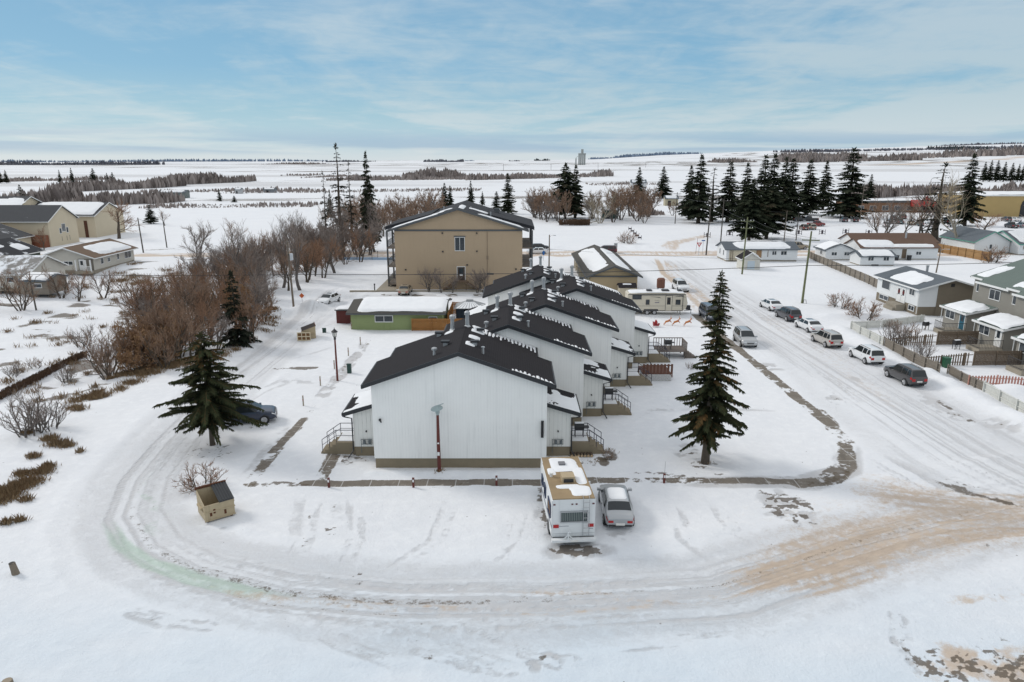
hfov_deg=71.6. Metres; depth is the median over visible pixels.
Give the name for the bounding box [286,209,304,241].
bare tree
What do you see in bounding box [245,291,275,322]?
bare tree
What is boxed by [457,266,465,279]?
window
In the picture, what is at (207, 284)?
bare tree
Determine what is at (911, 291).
window
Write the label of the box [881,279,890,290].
window
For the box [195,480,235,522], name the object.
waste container
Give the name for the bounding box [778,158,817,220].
spruce tree
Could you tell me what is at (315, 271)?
bare tree
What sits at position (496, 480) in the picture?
plug in post
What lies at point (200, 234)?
bare tree
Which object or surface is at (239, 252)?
bare tree
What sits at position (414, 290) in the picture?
kerb strip
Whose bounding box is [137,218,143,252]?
utility pole
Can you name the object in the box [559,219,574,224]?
clipped hedge
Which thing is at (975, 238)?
mint trimmed house
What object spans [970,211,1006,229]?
bare tree
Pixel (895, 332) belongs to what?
bare shrub
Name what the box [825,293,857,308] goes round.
bare shrub
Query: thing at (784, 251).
white bungalow
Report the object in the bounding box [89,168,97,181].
spruce tree
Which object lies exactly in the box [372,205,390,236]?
bare tree
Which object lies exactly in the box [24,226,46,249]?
bare tree
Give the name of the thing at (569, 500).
motorhome
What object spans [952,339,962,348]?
barbecue
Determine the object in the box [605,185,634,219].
bare tree
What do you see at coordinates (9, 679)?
tree stump
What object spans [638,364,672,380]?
wooden deck
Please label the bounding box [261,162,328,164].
tree belt
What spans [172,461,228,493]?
bare shrub
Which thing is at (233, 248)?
bare tree
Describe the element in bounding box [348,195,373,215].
bare tree
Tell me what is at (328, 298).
parked car
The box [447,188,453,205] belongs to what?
spruce tree
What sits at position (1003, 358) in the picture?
board fence
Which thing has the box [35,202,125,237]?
church chapel
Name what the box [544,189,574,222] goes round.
bare tree
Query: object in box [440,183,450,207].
spruce tree
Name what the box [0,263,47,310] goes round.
bare tree
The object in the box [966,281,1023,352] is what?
grey townhouse
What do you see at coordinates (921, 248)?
white house
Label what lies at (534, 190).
bare tree
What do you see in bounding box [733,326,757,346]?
parked suv
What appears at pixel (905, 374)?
parked suv
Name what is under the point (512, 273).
overhead cable
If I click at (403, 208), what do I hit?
bare tree
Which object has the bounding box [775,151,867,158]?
tree belt
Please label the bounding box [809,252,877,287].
board fence
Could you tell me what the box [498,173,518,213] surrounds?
spruce tree
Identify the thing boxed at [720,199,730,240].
utility pole
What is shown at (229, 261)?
bare tree
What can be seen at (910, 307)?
window
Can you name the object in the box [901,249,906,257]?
door
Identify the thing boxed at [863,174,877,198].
spruce tree
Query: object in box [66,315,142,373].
bare tree
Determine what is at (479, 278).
bare tree
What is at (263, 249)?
bare tree
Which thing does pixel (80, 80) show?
sky
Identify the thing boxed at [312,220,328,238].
bare tree
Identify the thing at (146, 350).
bare tree
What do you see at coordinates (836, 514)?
ground
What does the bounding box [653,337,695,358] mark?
grey deck
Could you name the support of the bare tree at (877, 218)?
on the ground at (836, 514)
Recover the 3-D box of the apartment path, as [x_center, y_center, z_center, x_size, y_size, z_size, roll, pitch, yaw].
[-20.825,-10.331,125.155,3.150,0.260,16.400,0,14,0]
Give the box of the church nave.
[0,196,41,204]
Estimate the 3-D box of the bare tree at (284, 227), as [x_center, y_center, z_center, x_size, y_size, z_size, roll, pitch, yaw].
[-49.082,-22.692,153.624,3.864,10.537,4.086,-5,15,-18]
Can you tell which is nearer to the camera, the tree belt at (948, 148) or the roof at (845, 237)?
the roof at (845, 237)
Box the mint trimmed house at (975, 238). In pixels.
[939,226,1012,252]
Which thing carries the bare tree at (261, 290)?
on the ground at (836, 514)
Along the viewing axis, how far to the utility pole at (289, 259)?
99.92 m
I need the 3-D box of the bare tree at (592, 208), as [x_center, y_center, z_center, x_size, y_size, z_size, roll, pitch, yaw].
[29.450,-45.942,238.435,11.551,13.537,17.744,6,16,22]
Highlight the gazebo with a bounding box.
[454,299,484,318]
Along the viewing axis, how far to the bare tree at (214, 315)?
80.06 m
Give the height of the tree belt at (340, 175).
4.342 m
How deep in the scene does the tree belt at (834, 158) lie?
3385.61 m
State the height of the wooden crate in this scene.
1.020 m
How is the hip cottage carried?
on the ground at (836, 514)
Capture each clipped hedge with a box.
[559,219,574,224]
[567,219,578,224]
[574,219,584,224]
[580,219,590,224]
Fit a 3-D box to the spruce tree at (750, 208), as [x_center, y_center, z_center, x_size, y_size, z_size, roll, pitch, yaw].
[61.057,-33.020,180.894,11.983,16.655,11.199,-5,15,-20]
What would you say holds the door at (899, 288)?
in the bilevel duplex
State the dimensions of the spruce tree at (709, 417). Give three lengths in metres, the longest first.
14.194 x 5.912 x 5.628 m
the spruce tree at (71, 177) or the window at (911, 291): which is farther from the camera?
the spruce tree at (71, 177)
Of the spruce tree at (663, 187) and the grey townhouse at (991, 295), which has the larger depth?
the spruce tree at (663, 187)
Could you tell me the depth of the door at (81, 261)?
136.00 m
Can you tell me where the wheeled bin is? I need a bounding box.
[942,356,951,367]
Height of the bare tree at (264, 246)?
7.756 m
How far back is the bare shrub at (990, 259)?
148.05 m
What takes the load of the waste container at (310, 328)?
on the ground at (836, 514)
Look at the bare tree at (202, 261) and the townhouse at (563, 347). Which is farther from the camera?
the bare tree at (202, 261)
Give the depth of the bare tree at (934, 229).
185.77 m
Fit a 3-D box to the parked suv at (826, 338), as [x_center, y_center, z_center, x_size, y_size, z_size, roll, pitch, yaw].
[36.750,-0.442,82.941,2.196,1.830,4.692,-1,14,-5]
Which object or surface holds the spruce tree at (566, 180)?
on the ground at (836, 514)
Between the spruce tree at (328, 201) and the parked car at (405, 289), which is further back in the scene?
the spruce tree at (328, 201)
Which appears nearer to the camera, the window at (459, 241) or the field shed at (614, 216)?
the window at (459, 241)
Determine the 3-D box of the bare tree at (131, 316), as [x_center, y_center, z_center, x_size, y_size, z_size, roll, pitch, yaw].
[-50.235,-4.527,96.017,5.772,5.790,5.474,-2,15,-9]
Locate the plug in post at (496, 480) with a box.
[495,475,497,485]
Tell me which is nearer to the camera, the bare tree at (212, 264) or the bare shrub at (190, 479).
the bare shrub at (190, 479)
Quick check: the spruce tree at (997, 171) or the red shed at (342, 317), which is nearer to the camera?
the red shed at (342, 317)
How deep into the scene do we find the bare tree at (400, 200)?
229.35 m
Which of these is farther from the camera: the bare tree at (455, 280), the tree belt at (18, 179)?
the tree belt at (18, 179)
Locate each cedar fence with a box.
[411,318,460,330]
[447,302,458,321]
[938,244,990,261]
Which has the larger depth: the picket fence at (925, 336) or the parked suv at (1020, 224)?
the parked suv at (1020, 224)
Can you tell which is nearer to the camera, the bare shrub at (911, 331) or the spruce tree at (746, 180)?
the bare shrub at (911, 331)
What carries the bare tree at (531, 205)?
on the ground at (836, 514)
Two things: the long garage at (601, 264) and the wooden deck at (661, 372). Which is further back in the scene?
the long garage at (601, 264)
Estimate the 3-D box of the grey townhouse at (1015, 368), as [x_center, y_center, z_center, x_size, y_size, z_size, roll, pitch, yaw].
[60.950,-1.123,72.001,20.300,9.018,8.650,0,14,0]
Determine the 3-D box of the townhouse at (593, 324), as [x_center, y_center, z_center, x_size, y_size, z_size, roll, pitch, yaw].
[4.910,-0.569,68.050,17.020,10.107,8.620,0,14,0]
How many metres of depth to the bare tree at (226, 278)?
104.00 m
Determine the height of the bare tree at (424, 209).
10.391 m
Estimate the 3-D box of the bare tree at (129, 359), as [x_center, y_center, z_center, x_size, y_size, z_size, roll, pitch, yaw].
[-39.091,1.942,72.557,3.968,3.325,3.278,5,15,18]
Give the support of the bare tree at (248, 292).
on the ground at (836, 514)
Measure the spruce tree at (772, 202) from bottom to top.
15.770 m
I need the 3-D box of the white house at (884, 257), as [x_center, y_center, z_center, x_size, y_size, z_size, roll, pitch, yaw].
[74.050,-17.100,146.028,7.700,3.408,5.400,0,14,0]
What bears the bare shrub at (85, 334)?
on the ground at (836, 514)
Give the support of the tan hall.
on the ground at (836, 514)
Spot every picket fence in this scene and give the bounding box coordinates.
[850,321,883,344]
[851,314,925,327]
[883,336,940,372]
[888,334,936,345]
[926,353,972,365]
[946,364,983,389]
[967,375,1023,385]
[982,380,1023,412]
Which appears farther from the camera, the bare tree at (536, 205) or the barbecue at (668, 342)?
the bare tree at (536, 205)
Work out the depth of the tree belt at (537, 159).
8958.31 m
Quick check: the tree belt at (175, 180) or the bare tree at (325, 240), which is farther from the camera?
the tree belt at (175, 180)
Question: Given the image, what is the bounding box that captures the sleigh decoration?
[653,320,660,326]
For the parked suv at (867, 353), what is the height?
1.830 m
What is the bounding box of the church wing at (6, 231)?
[0,223,33,244]
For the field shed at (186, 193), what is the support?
on the ground at (836, 514)
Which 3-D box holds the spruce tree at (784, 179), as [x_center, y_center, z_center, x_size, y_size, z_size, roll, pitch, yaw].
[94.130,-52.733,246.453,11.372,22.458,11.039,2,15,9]
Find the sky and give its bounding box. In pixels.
[0,0,1023,160]
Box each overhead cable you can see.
[23,274,290,275]
[291,265,806,274]
[555,249,801,260]
[807,262,1011,265]
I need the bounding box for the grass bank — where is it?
[0,351,88,399]
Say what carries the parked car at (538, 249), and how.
on the ground at (836, 514)
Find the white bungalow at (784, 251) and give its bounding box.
[715,241,800,261]
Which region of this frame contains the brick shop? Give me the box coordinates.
[836,196,935,211]
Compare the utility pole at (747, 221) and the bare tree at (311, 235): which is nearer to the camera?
the utility pole at (747, 221)
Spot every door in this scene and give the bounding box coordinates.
[78,259,84,269]
[747,261,754,268]
[756,250,761,257]
[896,286,901,301]
[900,287,906,303]
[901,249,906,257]
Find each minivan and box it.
[601,245,616,252]
[698,302,717,320]
[808,223,816,229]
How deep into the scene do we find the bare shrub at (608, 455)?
51.40 m
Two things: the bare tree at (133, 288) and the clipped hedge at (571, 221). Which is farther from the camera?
the clipped hedge at (571, 221)
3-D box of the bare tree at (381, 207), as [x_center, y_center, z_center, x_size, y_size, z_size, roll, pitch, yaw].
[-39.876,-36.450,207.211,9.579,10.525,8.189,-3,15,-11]
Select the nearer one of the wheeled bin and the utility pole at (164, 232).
the wheeled bin
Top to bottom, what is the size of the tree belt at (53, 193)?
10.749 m
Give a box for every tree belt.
[0,160,164,164]
[1,158,327,161]
[2,184,83,201]
[3,175,111,181]
[41,173,185,191]
[48,188,184,204]
[138,201,321,208]
[141,185,309,192]
[162,171,256,183]
[223,187,481,193]
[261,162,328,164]
[281,173,319,175]
[301,174,352,177]
[321,173,467,180]
[322,160,375,161]
[402,167,465,177]
[423,159,463,161]
[465,168,613,179]
[534,158,549,160]
[586,181,656,184]
[588,151,702,158]
[707,157,756,162]
[773,144,1023,152]
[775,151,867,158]
[778,152,922,162]
[847,182,930,197]
[902,145,1023,157]
[927,145,987,149]
[927,180,1023,194]
[936,141,1023,145]
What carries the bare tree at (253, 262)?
on the ground at (836, 514)
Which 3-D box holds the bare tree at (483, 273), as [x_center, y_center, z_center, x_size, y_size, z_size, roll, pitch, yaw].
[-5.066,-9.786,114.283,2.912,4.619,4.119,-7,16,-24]
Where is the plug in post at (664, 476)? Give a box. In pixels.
[663,462,665,482]
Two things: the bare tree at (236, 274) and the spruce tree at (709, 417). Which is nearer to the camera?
the spruce tree at (709, 417)
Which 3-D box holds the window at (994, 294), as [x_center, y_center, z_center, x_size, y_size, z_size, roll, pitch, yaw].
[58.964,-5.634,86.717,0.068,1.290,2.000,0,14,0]
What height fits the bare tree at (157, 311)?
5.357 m
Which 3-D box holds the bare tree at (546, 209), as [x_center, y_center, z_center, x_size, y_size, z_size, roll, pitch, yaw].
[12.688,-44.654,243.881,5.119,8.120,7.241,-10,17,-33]
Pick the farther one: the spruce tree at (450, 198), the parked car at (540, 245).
the spruce tree at (450, 198)
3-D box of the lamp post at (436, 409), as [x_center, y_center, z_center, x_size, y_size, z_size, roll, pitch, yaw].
[-5.038,6.603,48.334,0.876,4.974,0.811,0,14,0]
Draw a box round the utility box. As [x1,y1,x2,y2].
[346,363,351,372]
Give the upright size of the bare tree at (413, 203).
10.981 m
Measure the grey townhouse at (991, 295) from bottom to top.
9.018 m
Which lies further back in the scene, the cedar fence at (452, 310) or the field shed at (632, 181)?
the field shed at (632, 181)
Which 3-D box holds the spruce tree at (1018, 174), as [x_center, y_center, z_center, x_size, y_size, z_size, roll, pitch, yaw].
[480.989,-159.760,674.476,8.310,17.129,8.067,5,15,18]
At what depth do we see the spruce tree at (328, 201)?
251.57 m
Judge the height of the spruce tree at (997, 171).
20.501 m
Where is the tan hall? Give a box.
[937,191,1023,216]
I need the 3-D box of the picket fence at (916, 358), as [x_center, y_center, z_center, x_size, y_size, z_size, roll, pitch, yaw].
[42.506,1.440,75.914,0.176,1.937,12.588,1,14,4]
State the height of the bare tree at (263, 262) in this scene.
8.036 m
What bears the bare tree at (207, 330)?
on the ground at (836, 514)
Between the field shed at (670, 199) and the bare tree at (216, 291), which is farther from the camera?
the field shed at (670, 199)
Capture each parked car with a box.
[317,292,340,303]
[398,284,412,294]
[527,247,547,253]
[533,243,548,248]
[597,484,634,526]
[644,209,664,214]
[759,298,782,310]
[794,318,823,332]
[1012,217,1021,221]
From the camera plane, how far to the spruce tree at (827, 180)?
299.72 m
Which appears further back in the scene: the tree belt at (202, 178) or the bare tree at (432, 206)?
the tree belt at (202, 178)
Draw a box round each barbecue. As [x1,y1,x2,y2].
[574,422,588,436]
[604,387,616,399]
[664,339,674,348]
[922,321,930,329]
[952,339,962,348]
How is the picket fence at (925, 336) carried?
on the ground at (836, 514)
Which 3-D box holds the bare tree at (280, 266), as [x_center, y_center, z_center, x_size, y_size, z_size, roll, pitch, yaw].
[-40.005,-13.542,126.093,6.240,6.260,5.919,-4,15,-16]
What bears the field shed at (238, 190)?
on the ground at (836, 514)
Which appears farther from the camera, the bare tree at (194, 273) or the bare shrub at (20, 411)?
the bare tree at (194, 273)
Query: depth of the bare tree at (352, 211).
205.96 m
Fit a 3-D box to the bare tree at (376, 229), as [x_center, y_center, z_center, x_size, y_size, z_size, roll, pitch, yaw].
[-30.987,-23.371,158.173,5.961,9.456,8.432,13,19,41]
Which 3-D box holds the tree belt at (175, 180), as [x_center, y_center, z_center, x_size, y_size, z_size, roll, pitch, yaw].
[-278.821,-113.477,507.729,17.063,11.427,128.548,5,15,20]
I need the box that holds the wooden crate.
[297,332,310,340]
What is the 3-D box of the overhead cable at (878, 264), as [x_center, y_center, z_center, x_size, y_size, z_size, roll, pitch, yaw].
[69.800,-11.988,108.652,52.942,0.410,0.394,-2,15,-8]
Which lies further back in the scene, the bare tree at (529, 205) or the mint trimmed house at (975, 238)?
the bare tree at (529, 205)
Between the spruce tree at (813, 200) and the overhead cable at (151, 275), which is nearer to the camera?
the overhead cable at (151, 275)
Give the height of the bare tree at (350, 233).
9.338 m
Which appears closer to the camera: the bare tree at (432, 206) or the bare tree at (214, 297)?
the bare tree at (214, 297)
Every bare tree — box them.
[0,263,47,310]
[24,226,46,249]
[42,266,75,298]
[64,270,88,300]
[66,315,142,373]
[72,334,132,379]
[84,266,117,298]
[103,197,144,238]
[107,267,170,312]
[110,319,147,349]
[112,287,154,321]
[112,320,159,361]
[113,302,178,341]
[114,345,149,371]
[119,273,166,315]
[119,300,181,357]
[122,287,159,315]
[122,334,158,366]
[123,275,170,320]
[125,321,193,368]
[126,314,187,359]
[130,271,174,298]
[130,320,183,367]
[131,304,173,325]
[133,328,167,369]
[138,294,178,317]
[139,296,180,316]
[143,299,203,357]
[143,304,206,348]
[147,286,169,310]
[155,265,190,299]
[158,209,168,225]
[158,260,211,309]
[159,269,220,327]
[159,299,220,355]
[161,270,223,333]
[165,296,215,359]
[167,268,202,304]
[168,257,207,288]
[172,272,217,318]
[173,247,216,279]
[173,276,203,310]
[175,302,227,342]
[179,221,218,257]
[179,254,217,286]
[185,239,207,262]
[191,280,235,332]
[195,260,225,288]
[200,236,236,268]
[202,269,238,297]
[202,288,224,314]
[203,246,228,272]
[203,307,238,350]
[204,244,225,283]
[210,253,272,296]
[213,233,262,279]
[215,260,253,288]
[218,251,251,278]
[219,219,248,282]
[222,279,276,326]
[224,218,246,245]
[225,241,261,278]
[225,272,262,296]
[227,247,278,287]
[228,280,272,323]
[230,301,273,342]
[232,248,275,279]
[236,268,277,331]
[237,231,257,256]
[237,246,267,280]
[239,277,279,314]
[242,231,264,260]
[242,236,278,267]
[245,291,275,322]
[248,231,277,270]
[249,234,272,255]
[249,234,276,259]
[251,241,272,290]
[251,266,280,300]
[260,246,293,290]
[262,231,277,275]
[267,218,295,287]
[270,224,283,270]
[271,247,301,280]
[275,237,304,270]
[278,213,290,243]
[280,213,309,289]
[285,233,315,271]
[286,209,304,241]
[287,210,306,234]
[290,219,325,236]
[290,238,323,282]
[291,220,330,265]
[291,236,327,279]
[294,224,326,263]
[305,237,342,277]
[305,248,322,275]
[309,227,340,262]
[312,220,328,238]
[316,234,342,267]
[317,207,331,224]
[317,223,338,267]
[318,218,355,258]
[320,242,339,272]
[322,192,347,256]
[325,222,348,258]
[331,197,358,221]
[335,238,357,264]
[336,202,360,232]
[338,219,359,247]
[338,222,374,256]
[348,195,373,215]
[349,201,376,231]
[350,229,378,261]
[353,231,374,255]
[359,217,384,254]
[362,199,391,225]
[364,197,381,251]
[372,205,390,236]
[378,199,407,233]
[384,192,411,215]
[387,204,415,220]
[402,195,423,215]
[415,189,436,208]
[417,196,444,211]
[417,268,439,291]
[422,189,446,212]
[426,201,446,210]
[431,270,445,292]
[445,276,460,291]
[467,270,488,292]
[472,269,489,292]
[521,186,545,214]
[524,195,534,217]
[526,194,544,218]
[528,192,545,219]
[530,195,550,219]
[535,189,558,217]
[540,201,557,221]
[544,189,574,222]
[549,197,559,220]
[579,187,617,223]
[581,189,605,218]
[583,198,594,218]
[597,186,627,221]
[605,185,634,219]
[618,187,639,215]
[619,184,648,218]
[625,192,654,220]
[632,194,651,214]
[635,189,657,216]
[635,202,652,222]
[642,187,663,216]
[667,201,679,215]
[859,197,887,232]
[880,197,908,232]
[901,195,932,232]
[908,179,957,232]
[911,162,962,239]
[918,170,971,237]
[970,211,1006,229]
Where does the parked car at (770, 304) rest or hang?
on the ground at (836, 514)
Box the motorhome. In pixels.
[541,456,596,542]
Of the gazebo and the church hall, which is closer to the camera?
the gazebo
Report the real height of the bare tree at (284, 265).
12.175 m
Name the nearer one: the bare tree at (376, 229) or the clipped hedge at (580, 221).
the bare tree at (376, 229)
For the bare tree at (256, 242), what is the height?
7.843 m
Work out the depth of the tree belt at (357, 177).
728.02 m
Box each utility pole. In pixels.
[30,280,36,309]
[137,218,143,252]
[162,214,167,247]
[286,241,294,306]
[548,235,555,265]
[705,200,714,254]
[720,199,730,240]
[741,217,753,273]
[801,231,819,303]
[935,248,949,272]
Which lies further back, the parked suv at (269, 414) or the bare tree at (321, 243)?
the bare tree at (321, 243)
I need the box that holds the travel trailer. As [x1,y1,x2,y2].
[625,289,691,314]
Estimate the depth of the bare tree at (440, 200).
245.07 m
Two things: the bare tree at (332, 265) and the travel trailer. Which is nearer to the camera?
the travel trailer
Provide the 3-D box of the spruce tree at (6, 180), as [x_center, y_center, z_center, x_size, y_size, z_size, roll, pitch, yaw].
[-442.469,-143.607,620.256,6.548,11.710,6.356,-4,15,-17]
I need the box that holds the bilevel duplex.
[873,265,973,315]
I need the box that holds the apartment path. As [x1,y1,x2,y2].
[377,275,396,289]
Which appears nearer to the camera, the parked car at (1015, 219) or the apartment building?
the apartment building
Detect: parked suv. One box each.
[223,399,277,426]
[672,278,688,291]
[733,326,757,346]
[774,306,801,321]
[792,216,803,221]
[799,224,808,229]
[810,329,843,347]
[839,217,847,221]
[848,344,885,364]
[850,217,858,221]
[883,363,927,385]
[1001,216,1011,221]
[1016,222,1023,227]
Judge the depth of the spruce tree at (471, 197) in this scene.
317.22 m
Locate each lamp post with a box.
[331,328,338,380]
[431,403,443,471]
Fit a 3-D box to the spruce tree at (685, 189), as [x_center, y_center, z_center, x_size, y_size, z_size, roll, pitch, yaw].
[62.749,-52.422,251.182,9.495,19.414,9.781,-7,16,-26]
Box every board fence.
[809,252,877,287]
[936,331,978,344]
[972,350,1022,365]
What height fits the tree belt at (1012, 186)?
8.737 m
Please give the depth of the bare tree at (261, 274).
105.91 m
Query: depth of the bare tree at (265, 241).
139.04 m
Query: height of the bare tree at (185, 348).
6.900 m
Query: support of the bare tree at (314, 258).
on the ground at (836, 514)
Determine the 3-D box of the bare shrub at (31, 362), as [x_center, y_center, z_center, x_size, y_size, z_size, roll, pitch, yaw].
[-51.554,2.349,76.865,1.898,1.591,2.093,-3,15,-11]
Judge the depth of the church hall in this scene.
175.04 m
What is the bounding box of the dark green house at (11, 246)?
[0,237,45,254]
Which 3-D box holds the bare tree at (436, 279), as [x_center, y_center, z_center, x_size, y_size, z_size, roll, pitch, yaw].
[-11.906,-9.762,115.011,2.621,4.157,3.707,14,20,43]
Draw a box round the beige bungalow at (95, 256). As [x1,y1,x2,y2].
[43,238,138,273]
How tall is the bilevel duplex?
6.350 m
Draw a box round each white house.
[813,241,854,259]
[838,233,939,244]
[843,232,940,259]
[848,249,897,265]
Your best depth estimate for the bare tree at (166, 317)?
79.95 m
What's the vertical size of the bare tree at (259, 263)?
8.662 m
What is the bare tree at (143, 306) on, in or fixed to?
on the ground at (836, 514)
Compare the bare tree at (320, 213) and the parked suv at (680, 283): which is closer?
the parked suv at (680, 283)
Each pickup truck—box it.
[782,221,799,226]
[794,241,808,249]
[804,216,818,220]
[807,220,825,225]
[1004,222,1018,227]
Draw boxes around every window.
[33,283,41,287]
[61,223,65,231]
[63,261,72,264]
[124,251,131,258]
[375,315,392,321]
[455,237,464,250]
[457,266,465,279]
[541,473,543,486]
[547,496,550,517]
[560,510,587,522]
[879,293,888,300]
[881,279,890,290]
[908,304,914,311]
[909,288,914,295]
[988,288,1000,301]
[1012,296,1015,304]
[1019,201,1023,216]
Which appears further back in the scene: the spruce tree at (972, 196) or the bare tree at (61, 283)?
the spruce tree at (972, 196)
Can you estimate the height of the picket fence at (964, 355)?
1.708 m
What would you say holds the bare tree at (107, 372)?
on the ground at (836, 514)
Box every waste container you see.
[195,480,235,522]
[301,323,315,338]
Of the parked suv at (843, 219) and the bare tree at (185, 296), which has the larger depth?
the parked suv at (843, 219)
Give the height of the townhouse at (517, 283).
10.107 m
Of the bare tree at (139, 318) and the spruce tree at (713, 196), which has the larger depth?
the spruce tree at (713, 196)
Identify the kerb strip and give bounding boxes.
[350,290,481,291]
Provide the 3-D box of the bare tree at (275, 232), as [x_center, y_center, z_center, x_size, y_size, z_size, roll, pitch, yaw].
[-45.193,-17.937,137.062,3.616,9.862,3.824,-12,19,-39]
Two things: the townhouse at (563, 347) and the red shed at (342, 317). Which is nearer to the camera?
the townhouse at (563, 347)
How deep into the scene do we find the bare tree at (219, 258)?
122.64 m
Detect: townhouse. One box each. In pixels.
[321,311,604,467]
[444,291,631,425]
[468,255,569,315]
[486,277,651,387]
[521,265,669,368]
[933,259,1023,335]
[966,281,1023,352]
[1005,333,1023,375]
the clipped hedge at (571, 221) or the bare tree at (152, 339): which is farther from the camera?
the clipped hedge at (571, 221)
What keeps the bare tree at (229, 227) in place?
on the ground at (836, 514)
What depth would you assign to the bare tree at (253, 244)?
118.34 m
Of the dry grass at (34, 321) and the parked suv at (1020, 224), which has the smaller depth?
the dry grass at (34, 321)
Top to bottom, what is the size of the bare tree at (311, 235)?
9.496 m
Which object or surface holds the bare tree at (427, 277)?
on the ground at (836, 514)
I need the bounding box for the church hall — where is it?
[0,205,79,247]
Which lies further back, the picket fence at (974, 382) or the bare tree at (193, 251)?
the bare tree at (193, 251)
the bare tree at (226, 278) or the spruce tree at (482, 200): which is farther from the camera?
the spruce tree at (482, 200)
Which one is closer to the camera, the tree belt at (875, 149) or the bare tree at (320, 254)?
the bare tree at (320, 254)
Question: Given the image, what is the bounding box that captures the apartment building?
[385,200,533,289]
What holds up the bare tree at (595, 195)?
on the ground at (836, 514)
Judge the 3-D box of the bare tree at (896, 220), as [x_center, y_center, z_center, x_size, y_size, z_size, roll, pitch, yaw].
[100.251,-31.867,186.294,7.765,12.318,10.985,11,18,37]
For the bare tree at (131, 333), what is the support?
on the ground at (836, 514)
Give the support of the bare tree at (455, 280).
on the ground at (836, 514)
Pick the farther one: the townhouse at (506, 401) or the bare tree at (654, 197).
the bare tree at (654, 197)
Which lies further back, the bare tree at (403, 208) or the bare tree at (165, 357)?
the bare tree at (403, 208)
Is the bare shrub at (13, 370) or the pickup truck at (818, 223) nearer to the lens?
the bare shrub at (13, 370)
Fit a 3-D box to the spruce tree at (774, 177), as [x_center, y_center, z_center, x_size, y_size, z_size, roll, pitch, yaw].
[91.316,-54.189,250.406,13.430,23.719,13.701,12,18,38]
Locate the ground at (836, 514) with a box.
[0,144,1023,681]
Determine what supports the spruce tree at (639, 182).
on the ground at (836, 514)
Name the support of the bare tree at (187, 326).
on the ground at (836, 514)
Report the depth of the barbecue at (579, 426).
52.61 m
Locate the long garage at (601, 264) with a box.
[571,244,642,289]
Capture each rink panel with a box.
[356,251,377,259]
[372,257,392,259]
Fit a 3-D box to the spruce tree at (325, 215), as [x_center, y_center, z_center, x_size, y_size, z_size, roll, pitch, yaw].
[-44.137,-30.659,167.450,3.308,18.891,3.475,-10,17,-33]
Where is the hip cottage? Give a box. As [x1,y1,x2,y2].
[0,255,68,290]
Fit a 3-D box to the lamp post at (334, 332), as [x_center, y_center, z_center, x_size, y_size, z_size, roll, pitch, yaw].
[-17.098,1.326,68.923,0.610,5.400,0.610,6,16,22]
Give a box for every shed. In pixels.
[18,272,68,294]
[158,190,189,197]
[234,188,243,193]
[263,188,276,192]
[334,305,350,323]
[601,206,617,218]
[617,283,636,296]
[630,179,646,189]
[663,195,678,205]
[735,250,760,269]
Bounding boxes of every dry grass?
[0,261,173,403]
[0,427,85,525]
[59,358,205,411]
[131,305,282,377]
[207,442,713,472]
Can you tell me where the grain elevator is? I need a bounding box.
[575,149,585,164]
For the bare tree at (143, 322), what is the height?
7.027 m
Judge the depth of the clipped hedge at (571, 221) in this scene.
231.11 m
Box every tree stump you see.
[1,677,13,681]
[8,561,19,575]
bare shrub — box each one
[0,360,25,377]
[0,385,59,437]
[16,393,73,431]
[24,357,41,368]
[52,362,76,383]
[64,323,100,347]
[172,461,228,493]
[601,449,614,459]
[615,231,636,243]
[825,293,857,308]
[844,297,885,320]
[878,320,912,344]
[890,318,925,340]
[907,339,939,356]
[979,244,1010,262]
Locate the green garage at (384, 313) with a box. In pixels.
[346,296,451,329]
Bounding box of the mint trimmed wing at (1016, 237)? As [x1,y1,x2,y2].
[998,230,1023,254]
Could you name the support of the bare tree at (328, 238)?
on the ground at (836, 514)
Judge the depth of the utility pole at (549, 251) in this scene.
139.37 m
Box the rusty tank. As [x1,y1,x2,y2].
[657,278,664,288]
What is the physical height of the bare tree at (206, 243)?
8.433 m
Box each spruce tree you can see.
[2,170,9,182]
[68,168,75,181]
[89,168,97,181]
[142,205,159,223]
[151,331,268,445]
[212,270,261,348]
[216,190,222,200]
[320,170,330,249]
[326,191,333,219]
[327,143,349,244]
[345,161,357,249]
[357,151,382,250]
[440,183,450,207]
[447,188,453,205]
[467,181,475,202]
[479,191,485,204]
[491,191,502,208]
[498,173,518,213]
[548,162,581,218]
[568,165,585,217]
[632,167,646,194]
[652,166,672,197]
[669,269,749,464]
[675,165,701,219]
[679,154,718,222]
[706,168,718,221]
[711,161,742,221]
[727,178,772,240]
[734,163,756,214]
[754,180,794,238]
[755,154,771,199]
[764,153,783,218]
[771,156,796,219]
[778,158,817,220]
[797,159,825,213]
[815,147,878,218]
[815,160,836,209]
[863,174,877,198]
[945,153,987,225]
[978,162,989,181]
[986,160,994,181]
[990,160,1002,181]
[999,162,1009,181]
[1004,163,1015,181]
[1014,164,1022,181]
[1020,166,1023,181]
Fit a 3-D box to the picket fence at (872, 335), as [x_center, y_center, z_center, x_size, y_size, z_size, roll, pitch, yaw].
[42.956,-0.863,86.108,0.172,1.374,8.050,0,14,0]
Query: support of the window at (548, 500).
in the motorhome
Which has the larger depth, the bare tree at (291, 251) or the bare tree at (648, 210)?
the bare tree at (648, 210)
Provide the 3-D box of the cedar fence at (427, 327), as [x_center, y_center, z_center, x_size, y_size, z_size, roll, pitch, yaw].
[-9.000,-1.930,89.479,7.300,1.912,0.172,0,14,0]

